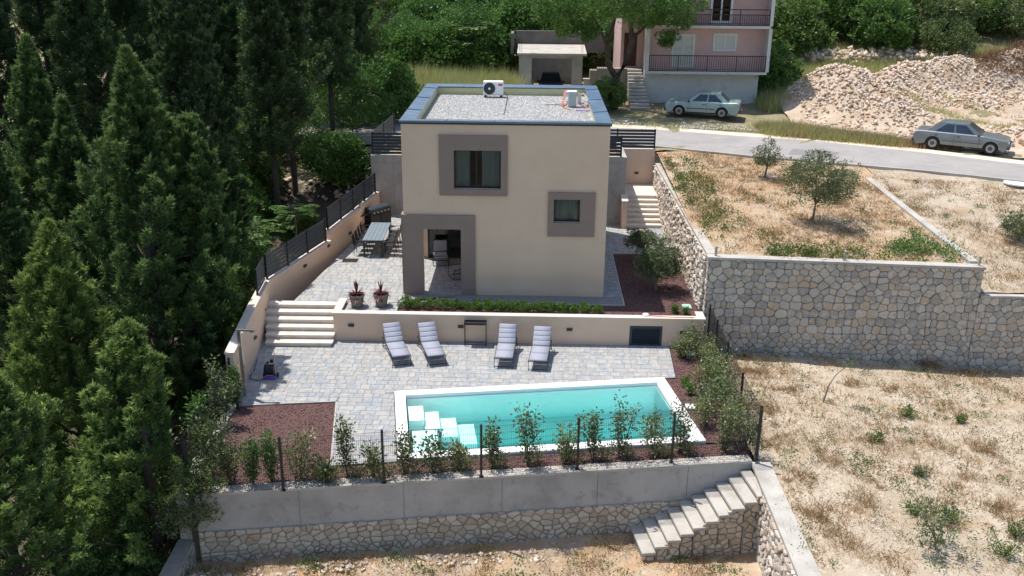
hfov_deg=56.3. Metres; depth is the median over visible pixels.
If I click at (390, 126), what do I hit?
slat fence
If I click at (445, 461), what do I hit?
ground shrub
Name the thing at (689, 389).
garden shrub
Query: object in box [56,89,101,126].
green bush
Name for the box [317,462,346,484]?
ground shrub
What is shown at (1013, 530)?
weed clump
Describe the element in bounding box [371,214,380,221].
door
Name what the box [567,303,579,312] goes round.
box shrub
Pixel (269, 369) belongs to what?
hose trolley
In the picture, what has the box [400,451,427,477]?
ground shrub
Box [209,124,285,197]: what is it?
green bush
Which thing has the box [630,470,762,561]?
stone steps
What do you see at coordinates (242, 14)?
conifer tree
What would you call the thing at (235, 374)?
young shrub
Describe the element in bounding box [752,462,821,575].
field wall
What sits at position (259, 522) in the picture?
pool retaining wall
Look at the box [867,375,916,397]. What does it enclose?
dead grass clump
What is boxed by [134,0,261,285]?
conifer tree
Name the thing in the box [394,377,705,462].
swimming pool
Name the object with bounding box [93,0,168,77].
conifer tree
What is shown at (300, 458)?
young shrub
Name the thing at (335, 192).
forest rubble
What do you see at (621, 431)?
young shrub
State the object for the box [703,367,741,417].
hedge shrub
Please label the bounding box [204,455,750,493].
cement crumbs
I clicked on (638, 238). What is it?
olive tree
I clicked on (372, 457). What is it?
young shrub
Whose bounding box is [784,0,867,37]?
green bush
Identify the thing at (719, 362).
hedge shrub
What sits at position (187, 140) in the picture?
conifer tree
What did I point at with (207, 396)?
fence
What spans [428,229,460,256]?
sliding door
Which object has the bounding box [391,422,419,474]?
young shrub
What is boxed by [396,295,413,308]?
box shrub
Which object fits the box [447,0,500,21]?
green bush
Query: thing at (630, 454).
ground shrub
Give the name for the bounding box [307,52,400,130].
green bush
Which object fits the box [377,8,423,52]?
green bush
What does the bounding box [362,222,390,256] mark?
dining table
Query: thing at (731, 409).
hedge shrub
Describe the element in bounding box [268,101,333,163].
green bush
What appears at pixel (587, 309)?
box shrub
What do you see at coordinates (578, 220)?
window
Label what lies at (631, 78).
entrance stairs
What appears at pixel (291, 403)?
paving edge
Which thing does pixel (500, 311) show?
red gravel
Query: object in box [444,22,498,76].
tree of heaven
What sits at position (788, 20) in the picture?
green bush
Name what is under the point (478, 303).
box shrub
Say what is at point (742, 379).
fence
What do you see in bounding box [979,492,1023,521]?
dead grass clump
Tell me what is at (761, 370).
dead grass clump
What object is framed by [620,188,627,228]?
stair cheek wall
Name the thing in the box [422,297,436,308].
box shrub
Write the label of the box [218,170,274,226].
green bush
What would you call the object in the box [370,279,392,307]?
potted cordyline
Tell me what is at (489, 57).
green bush
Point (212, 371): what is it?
young shrub
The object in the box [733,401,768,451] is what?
hedge shrub
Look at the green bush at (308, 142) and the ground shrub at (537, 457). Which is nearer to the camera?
the ground shrub at (537, 457)
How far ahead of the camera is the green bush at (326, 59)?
58.05 m
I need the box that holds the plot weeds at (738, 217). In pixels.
[664,152,946,259]
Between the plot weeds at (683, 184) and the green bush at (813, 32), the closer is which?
the plot weeds at (683, 184)
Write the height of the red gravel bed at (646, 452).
0.017 m
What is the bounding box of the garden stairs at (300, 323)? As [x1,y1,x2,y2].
[264,300,336,346]
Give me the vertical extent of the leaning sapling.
1.732 m
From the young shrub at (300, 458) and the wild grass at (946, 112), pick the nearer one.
the young shrub at (300, 458)
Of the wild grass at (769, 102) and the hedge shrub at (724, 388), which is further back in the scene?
the wild grass at (769, 102)
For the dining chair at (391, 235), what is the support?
on the terrace paving at (333, 281)
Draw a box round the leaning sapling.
[822,354,858,402]
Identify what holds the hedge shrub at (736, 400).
on the red gravel bed at (676, 391)
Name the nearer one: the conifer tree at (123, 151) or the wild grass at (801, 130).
the conifer tree at (123, 151)
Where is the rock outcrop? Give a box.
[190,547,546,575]
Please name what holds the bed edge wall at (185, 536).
on the forest floor
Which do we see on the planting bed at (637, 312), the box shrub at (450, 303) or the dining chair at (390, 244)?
the box shrub at (450, 303)
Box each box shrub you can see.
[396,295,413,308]
[409,296,425,308]
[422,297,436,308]
[433,298,448,308]
[447,298,459,308]
[459,301,469,310]
[470,298,482,309]
[482,298,494,310]
[493,298,506,310]
[505,300,519,311]
[519,300,529,311]
[530,301,544,312]
[542,300,556,312]
[553,302,568,311]
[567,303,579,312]
[578,301,590,312]
[591,303,603,313]
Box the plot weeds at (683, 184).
[655,153,737,230]
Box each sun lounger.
[382,322,411,367]
[417,321,445,366]
[494,323,517,367]
[528,326,551,371]
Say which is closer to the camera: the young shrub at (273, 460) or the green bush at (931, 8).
the young shrub at (273, 460)
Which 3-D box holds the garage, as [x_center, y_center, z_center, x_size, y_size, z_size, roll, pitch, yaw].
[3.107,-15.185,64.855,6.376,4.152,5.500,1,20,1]
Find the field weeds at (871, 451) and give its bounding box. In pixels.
[721,359,1022,568]
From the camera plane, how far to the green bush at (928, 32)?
68.72 m
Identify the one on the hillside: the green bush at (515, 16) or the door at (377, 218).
the green bush at (515, 16)
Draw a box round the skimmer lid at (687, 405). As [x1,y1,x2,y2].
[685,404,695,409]
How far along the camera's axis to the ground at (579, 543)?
25.12 m
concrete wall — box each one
[371,154,402,215]
[606,142,626,223]
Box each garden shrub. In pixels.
[669,303,681,313]
[673,342,686,356]
[680,374,691,386]
[681,305,690,314]
[681,380,697,394]
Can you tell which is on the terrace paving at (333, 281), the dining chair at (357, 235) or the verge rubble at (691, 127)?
the dining chair at (357, 235)
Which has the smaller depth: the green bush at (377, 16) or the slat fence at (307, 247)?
the slat fence at (307, 247)
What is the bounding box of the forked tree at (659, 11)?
[529,0,708,109]
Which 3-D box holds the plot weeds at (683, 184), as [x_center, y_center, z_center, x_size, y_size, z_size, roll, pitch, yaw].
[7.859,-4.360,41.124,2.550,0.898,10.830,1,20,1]
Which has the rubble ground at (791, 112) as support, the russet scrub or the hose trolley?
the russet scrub
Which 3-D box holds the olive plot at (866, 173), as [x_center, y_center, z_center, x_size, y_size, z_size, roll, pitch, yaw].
[13.842,-3.560,40.052,5.050,0.845,14.090,1,20,1]
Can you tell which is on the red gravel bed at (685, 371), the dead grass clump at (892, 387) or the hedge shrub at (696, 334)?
the hedge shrub at (696, 334)
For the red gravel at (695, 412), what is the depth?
29.43 m
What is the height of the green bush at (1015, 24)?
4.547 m
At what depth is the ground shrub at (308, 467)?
25.01 m
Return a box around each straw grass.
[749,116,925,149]
[909,93,1023,128]
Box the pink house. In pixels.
[613,0,775,103]
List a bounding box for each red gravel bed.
[192,403,334,491]
[333,443,748,478]
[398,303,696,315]
[613,254,697,306]
[665,379,741,442]
[670,347,708,378]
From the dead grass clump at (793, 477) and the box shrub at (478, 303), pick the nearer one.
the dead grass clump at (793, 477)
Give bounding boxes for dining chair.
[352,233,367,252]
[354,229,369,251]
[357,224,371,246]
[360,222,372,242]
[383,233,396,254]
[386,229,398,250]
[388,225,400,247]
[390,230,401,242]
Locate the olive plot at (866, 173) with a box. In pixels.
[749,158,965,262]
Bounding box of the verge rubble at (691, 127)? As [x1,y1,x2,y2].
[610,118,758,131]
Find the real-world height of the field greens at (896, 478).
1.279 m
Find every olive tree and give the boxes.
[622,227,660,257]
[632,232,686,290]
[750,136,784,177]
[777,148,864,221]
[913,496,977,550]
[995,209,1023,240]
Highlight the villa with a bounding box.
[399,83,611,296]
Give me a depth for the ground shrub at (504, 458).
25.68 m
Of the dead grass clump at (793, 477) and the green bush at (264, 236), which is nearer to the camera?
the dead grass clump at (793, 477)
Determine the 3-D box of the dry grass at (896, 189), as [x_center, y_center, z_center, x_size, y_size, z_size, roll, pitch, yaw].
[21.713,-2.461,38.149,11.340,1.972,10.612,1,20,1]
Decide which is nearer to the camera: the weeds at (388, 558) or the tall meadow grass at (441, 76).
the weeds at (388, 558)
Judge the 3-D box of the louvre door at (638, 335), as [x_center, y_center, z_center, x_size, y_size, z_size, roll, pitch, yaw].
[4.688,1.673,33.627,1.140,0.760,0.100,1,20,1]
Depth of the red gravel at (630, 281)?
36.74 m
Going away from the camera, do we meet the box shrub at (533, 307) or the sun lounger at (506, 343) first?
the sun lounger at (506, 343)
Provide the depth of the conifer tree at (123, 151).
29.73 m
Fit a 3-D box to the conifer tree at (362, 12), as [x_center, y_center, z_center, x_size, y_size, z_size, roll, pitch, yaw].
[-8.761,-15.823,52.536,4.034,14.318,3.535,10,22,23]
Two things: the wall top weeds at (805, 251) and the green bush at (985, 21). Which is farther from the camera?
the green bush at (985, 21)
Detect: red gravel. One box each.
[333,443,747,477]
[399,304,695,315]
[615,254,694,306]
[666,378,739,441]
[670,349,707,377]
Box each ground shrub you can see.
[289,459,318,482]
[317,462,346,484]
[346,453,368,478]
[367,458,403,479]
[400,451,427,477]
[433,450,456,475]
[451,453,479,472]
[487,448,514,468]
[519,443,547,466]
[562,441,587,464]
[590,440,616,462]
[613,439,641,460]
[651,435,679,458]
[674,429,703,457]
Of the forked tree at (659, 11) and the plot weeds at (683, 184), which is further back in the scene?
the forked tree at (659, 11)
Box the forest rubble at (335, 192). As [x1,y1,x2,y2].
[265,99,371,210]
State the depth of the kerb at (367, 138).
44.58 m
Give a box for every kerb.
[294,134,1023,181]
[865,178,977,263]
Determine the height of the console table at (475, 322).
0.870 m
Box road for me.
[302,119,1023,179]
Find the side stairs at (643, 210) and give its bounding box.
[626,184,661,227]
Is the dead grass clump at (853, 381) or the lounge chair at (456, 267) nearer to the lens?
the dead grass clump at (853, 381)
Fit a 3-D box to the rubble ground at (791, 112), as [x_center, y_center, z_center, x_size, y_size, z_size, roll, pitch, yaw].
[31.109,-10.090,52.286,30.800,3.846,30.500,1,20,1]
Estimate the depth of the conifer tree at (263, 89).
42.82 m
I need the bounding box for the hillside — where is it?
[0,0,1023,185]
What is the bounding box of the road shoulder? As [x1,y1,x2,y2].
[321,117,1023,163]
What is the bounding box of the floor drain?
[340,258,359,262]
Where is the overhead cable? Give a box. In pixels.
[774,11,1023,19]
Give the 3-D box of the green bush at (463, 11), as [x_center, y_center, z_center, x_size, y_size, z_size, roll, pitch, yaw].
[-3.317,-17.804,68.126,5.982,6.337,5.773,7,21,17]
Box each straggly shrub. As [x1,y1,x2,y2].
[153,487,224,542]
[163,449,228,507]
[175,404,239,458]
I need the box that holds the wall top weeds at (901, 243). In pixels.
[873,227,971,261]
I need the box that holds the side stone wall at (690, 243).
[652,162,714,311]
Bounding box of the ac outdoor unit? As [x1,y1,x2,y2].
[483,80,507,113]
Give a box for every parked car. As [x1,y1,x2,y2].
[537,71,564,84]
[664,90,742,118]
[911,119,1012,154]
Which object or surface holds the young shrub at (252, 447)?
on the red gravel bed at (270, 425)
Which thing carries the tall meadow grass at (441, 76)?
on the hillside
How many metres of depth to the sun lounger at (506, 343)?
32.82 m
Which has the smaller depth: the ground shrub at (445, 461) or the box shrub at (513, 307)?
the ground shrub at (445, 461)
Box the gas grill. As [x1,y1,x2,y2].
[361,203,390,227]
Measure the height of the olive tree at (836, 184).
3.122 m
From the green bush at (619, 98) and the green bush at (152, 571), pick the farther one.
the green bush at (619, 98)
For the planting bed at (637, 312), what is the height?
0.020 m
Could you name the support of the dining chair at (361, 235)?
on the terrace paving at (333, 281)
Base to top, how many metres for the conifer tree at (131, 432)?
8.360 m
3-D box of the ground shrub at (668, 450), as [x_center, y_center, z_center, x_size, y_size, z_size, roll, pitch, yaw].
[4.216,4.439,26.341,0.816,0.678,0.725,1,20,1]
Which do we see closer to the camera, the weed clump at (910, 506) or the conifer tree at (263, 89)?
the weed clump at (910, 506)
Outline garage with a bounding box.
[511,30,604,84]
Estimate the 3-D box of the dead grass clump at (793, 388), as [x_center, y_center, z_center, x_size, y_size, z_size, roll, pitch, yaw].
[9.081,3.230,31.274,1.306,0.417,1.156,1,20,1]
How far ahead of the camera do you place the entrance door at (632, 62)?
60.94 m
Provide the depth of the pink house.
59.38 m
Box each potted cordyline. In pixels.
[344,279,364,307]
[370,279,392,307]
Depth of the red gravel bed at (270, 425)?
27.83 m
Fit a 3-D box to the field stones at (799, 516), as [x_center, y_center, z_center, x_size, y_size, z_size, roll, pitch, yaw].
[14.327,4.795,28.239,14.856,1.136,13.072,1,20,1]
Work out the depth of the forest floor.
46.80 m
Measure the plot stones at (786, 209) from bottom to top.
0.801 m
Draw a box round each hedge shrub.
[670,328,697,359]
[681,321,709,353]
[686,377,726,409]
[688,357,715,392]
[691,384,730,426]
[692,333,719,369]
[693,331,721,359]
[703,351,730,376]
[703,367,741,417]
[704,344,740,393]
[710,366,740,401]
[715,402,742,454]
[717,395,743,440]
[722,381,762,431]
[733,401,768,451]
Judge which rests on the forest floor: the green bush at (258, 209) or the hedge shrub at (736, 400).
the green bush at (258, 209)
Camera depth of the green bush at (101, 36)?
69.89 m
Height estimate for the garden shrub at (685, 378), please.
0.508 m
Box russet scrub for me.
[964,39,1023,74]
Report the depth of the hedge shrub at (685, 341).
32.53 m
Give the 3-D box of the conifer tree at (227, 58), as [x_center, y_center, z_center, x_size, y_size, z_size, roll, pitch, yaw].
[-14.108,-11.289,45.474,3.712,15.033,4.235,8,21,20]
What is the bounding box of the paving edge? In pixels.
[239,253,650,465]
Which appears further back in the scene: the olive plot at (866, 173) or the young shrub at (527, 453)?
the olive plot at (866, 173)
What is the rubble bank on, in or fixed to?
on the hillside
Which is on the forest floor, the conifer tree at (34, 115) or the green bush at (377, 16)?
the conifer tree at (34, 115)
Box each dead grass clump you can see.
[728,358,777,380]
[742,384,786,417]
[749,423,802,451]
[774,382,806,397]
[781,453,830,490]
[786,494,835,521]
[805,443,848,470]
[814,519,880,555]
[834,375,872,390]
[839,471,889,510]
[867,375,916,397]
[912,356,954,371]
[948,463,983,483]
[956,426,1007,455]
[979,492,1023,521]
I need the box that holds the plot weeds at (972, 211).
[880,178,1016,279]
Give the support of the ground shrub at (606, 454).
on the red gravel bed at (646, 452)
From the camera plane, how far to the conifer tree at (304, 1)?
59.11 m
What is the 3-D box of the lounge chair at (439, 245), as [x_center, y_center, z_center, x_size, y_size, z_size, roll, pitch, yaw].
[-2.924,-1.441,39.139,0.645,0.853,0.913,-2,20,-6]
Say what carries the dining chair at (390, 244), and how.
on the terrace paving at (333, 281)
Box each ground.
[185,533,762,575]
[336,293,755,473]
[778,48,1023,157]
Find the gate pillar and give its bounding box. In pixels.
[583,78,588,84]
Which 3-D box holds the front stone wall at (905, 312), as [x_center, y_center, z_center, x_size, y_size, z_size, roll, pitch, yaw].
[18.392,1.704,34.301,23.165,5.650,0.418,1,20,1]
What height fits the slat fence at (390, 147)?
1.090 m
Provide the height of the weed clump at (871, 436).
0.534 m
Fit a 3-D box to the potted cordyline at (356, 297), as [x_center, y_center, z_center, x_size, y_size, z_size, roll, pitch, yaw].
[-5.595,0.186,34.365,0.850,1.025,0.933,1,20,1]
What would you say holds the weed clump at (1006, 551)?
on the dry field at (853, 568)
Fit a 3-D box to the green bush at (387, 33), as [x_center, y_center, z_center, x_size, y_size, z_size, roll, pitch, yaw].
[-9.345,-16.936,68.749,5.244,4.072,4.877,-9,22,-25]
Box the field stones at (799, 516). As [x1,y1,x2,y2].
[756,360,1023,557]
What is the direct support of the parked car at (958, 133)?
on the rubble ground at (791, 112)
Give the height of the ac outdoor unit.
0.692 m
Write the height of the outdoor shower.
2.240 m
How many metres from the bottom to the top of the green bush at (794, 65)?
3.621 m
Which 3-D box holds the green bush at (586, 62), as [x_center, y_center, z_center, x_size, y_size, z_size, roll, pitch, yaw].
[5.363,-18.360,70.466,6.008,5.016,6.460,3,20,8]
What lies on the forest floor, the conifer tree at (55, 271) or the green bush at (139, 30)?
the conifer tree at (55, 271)
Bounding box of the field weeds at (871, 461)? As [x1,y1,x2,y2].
[727,350,1023,572]
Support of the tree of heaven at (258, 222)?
on the forest floor
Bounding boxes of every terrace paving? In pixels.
[239,337,675,465]
[294,214,670,310]
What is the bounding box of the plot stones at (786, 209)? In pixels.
[664,151,958,262]
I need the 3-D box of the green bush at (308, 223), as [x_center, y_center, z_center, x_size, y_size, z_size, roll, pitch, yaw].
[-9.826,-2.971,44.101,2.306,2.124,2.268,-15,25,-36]
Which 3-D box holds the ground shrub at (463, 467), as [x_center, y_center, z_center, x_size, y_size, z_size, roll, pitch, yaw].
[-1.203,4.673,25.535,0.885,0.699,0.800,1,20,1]
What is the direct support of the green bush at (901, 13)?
on the hillside
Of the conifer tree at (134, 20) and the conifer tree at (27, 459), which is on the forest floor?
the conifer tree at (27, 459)
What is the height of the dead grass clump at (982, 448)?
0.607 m
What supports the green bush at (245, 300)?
on the forest floor
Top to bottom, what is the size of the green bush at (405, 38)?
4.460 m
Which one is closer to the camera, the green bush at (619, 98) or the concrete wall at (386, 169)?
the concrete wall at (386, 169)
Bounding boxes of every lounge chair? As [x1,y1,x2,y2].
[432,239,448,265]
[448,264,460,279]
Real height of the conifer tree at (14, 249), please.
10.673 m
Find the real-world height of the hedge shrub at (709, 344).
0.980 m
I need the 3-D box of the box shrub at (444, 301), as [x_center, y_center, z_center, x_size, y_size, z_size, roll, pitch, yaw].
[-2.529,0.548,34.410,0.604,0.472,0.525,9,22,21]
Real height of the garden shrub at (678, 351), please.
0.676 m
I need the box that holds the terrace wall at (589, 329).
[332,298,705,348]
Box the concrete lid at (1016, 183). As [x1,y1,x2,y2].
[1003,180,1023,186]
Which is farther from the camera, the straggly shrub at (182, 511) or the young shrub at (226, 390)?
the young shrub at (226, 390)
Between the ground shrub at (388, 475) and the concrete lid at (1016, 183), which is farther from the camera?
the concrete lid at (1016, 183)
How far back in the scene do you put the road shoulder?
49.73 m
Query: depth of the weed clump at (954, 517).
24.05 m
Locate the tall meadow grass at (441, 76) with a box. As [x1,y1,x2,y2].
[408,57,540,91]
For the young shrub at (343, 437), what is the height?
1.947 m
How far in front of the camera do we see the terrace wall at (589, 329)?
33.60 m
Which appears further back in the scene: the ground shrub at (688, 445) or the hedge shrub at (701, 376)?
the hedge shrub at (701, 376)
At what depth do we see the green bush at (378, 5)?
77.47 m
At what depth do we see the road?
47.84 m
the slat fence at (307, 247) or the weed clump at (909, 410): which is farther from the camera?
the slat fence at (307, 247)
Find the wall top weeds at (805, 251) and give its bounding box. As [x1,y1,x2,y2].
[761,235,877,260]
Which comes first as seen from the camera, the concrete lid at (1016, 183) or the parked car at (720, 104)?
the concrete lid at (1016, 183)
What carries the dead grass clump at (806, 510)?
on the dry field at (853, 568)
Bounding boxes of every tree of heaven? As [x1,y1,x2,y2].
[238,216,285,260]
[269,203,319,251]
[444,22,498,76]
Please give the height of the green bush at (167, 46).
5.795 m
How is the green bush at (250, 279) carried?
on the forest floor
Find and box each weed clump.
[866,427,885,443]
[897,402,915,417]
[898,499,930,518]
[910,463,933,477]
[935,502,965,524]
[951,411,967,423]
[981,537,1021,560]
[1004,516,1023,540]
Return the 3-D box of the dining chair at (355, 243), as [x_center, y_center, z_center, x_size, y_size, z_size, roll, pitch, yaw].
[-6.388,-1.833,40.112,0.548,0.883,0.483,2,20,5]
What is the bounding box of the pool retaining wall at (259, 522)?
[194,454,751,562]
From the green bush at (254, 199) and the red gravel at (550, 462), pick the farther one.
the green bush at (254, 199)
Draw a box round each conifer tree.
[0,0,21,176]
[0,32,134,321]
[0,142,54,381]
[0,217,173,531]
[0,369,144,575]
[9,0,84,102]
[9,93,150,322]
[13,42,249,436]
[39,316,193,575]
[42,0,129,159]
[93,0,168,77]
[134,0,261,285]
[148,0,208,45]
[151,109,251,402]
[184,0,248,138]
[228,0,318,230]
[233,3,250,46]
[258,0,332,195]
[298,0,332,46]
[300,0,359,144]
[324,0,395,118]
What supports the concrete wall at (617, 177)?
on the terrace paving at (333, 281)
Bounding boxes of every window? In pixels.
[454,150,500,187]
[554,200,579,221]
[712,33,737,50]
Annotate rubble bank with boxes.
[784,45,971,65]
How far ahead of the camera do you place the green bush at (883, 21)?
71.17 m
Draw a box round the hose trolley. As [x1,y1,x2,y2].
[263,351,278,378]
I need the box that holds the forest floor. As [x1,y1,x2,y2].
[0,178,371,575]
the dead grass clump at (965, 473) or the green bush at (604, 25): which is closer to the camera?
the dead grass clump at (965, 473)
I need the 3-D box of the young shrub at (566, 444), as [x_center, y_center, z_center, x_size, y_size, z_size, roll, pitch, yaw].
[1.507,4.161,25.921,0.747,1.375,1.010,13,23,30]
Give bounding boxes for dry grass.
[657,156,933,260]
[886,177,1023,289]
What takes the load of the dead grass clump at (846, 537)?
on the dry field at (853, 568)
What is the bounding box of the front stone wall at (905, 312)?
[702,254,1023,370]
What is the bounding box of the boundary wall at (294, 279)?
[224,191,379,396]
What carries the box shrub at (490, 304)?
on the planting bed at (637, 312)
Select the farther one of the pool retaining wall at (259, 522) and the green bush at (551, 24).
the green bush at (551, 24)
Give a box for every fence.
[179,357,233,472]
[182,409,762,494]
[254,257,264,294]
[264,218,326,279]
[326,172,375,229]
[371,132,401,154]
[372,113,394,147]
[609,135,622,156]
[610,129,655,148]
[707,304,762,454]
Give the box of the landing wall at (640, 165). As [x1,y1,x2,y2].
[610,148,655,183]
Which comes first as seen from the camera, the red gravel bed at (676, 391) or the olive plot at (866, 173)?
the red gravel bed at (676, 391)
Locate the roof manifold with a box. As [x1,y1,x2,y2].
[545,89,608,110]
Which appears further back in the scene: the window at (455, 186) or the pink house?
the pink house
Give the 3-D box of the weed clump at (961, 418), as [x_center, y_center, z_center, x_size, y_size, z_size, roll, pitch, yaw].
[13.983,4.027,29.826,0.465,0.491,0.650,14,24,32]
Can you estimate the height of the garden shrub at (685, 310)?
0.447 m
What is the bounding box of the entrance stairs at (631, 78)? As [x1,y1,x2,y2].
[597,67,650,109]
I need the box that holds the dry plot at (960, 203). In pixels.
[868,168,1023,292]
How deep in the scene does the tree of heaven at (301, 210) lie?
42.34 m
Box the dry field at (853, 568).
[716,351,1023,575]
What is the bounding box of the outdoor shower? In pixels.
[235,328,255,395]
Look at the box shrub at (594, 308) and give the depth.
34.11 m
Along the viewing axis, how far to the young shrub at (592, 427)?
26.07 m
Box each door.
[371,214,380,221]
[381,212,390,222]
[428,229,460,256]
[623,33,636,65]
[629,326,662,345]
[671,34,695,66]
[709,0,733,22]
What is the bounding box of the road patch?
[789,149,838,157]
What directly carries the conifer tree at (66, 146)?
on the forest floor
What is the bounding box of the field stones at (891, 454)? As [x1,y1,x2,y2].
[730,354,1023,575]
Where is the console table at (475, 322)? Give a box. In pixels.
[464,320,486,345]
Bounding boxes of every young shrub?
[183,389,215,439]
[187,410,223,474]
[201,353,230,409]
[203,371,237,423]
[212,436,247,484]
[226,363,243,409]
[234,434,261,484]
[257,428,279,481]
[272,426,319,480]
[307,453,338,483]
[332,414,356,476]
[358,438,388,481]
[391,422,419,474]
[413,429,448,475]
[440,436,470,471]
[482,415,503,472]
[509,401,544,466]
[551,419,585,462]
[575,406,604,459]
[608,389,642,459]
[637,407,672,456]
[666,396,697,452]
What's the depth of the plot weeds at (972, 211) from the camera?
40.03 m
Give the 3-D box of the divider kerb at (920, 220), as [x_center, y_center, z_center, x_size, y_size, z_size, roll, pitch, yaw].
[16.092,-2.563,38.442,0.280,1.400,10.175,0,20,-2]
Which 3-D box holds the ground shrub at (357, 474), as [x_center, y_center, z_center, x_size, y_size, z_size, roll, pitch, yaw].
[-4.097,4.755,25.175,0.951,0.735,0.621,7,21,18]
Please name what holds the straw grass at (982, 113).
on the rubble ground at (791, 112)
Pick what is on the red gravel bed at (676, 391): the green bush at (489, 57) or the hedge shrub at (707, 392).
the hedge shrub at (707, 392)
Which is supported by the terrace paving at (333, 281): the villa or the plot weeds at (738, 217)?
the villa
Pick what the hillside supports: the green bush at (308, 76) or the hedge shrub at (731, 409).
the green bush at (308, 76)
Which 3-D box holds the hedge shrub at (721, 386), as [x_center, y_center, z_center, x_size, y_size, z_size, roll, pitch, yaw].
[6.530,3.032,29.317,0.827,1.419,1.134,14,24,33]
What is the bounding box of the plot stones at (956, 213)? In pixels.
[874,172,1023,288]
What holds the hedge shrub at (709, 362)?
on the red gravel bed at (676, 391)
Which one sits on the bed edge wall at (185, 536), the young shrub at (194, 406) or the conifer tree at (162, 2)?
the young shrub at (194, 406)
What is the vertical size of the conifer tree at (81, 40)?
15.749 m
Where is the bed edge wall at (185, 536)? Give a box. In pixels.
[175,400,238,559]
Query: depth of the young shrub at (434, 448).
25.20 m
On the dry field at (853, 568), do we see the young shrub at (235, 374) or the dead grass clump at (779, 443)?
the dead grass clump at (779, 443)
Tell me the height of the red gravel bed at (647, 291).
0.020 m
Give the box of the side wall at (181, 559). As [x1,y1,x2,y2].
[159,539,196,575]
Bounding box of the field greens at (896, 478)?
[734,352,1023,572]
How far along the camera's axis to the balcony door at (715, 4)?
58.74 m
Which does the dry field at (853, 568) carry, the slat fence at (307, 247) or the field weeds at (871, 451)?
the field weeds at (871, 451)
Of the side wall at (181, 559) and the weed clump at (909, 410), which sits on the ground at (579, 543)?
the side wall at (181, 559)
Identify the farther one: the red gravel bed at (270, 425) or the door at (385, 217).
the door at (385, 217)
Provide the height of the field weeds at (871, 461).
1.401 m
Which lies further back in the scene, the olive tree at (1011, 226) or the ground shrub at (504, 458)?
the olive tree at (1011, 226)
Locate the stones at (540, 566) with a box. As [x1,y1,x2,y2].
[206,543,757,575]
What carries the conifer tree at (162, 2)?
on the hillside
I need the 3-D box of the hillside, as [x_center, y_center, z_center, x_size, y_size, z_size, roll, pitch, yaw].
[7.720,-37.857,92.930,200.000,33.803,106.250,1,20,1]
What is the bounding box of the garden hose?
[648,315,693,317]
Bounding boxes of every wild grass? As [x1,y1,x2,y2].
[612,117,762,133]
[745,116,911,148]
[752,63,816,114]
[785,39,1016,72]
[825,128,969,151]
[891,83,1023,129]
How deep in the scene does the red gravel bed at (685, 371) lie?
32.30 m
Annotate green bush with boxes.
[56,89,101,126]
[99,5,129,60]
[116,8,164,56]
[134,563,192,575]
[144,452,195,513]
[145,70,164,108]
[148,11,228,69]
[171,379,221,419]
[172,276,252,331]
[188,66,255,122]
[205,2,245,64]
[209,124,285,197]
[217,113,283,161]
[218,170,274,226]
[219,182,270,224]
[221,210,272,266]
[230,242,285,291]
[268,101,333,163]
[276,200,323,243]
[291,59,328,103]
[300,129,371,185]
[303,28,376,102]
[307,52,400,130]
[341,57,424,121]
[360,24,413,73]
[365,0,395,25]
[369,4,391,27]
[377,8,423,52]
[379,0,449,17]
[384,20,450,72]
[386,0,451,28]
[414,19,445,54]
[426,0,508,75]
[432,12,516,73]
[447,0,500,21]
[492,0,555,66]
[532,1,574,30]
[560,4,613,69]
[587,16,614,64]
[592,74,627,111]
[756,45,793,93]
[771,0,837,58]
[771,41,804,83]
[774,0,803,37]
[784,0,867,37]
[831,0,919,36]
[839,0,922,50]
[909,0,982,36]
[911,14,983,55]
[951,0,1010,35]
[988,0,1023,39]
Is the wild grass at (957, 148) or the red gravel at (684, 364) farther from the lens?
the wild grass at (957, 148)
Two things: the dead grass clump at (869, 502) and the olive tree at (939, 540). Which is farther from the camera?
the dead grass clump at (869, 502)
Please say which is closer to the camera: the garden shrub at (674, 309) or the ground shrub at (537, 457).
the ground shrub at (537, 457)
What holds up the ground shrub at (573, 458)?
on the red gravel bed at (646, 452)
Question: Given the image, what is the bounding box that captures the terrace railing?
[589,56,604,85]
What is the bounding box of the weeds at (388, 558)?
[199,532,742,575]
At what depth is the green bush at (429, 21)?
69.01 m
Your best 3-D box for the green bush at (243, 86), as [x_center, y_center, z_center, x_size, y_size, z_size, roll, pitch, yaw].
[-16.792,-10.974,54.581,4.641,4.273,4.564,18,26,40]
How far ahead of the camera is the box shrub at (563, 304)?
34.13 m

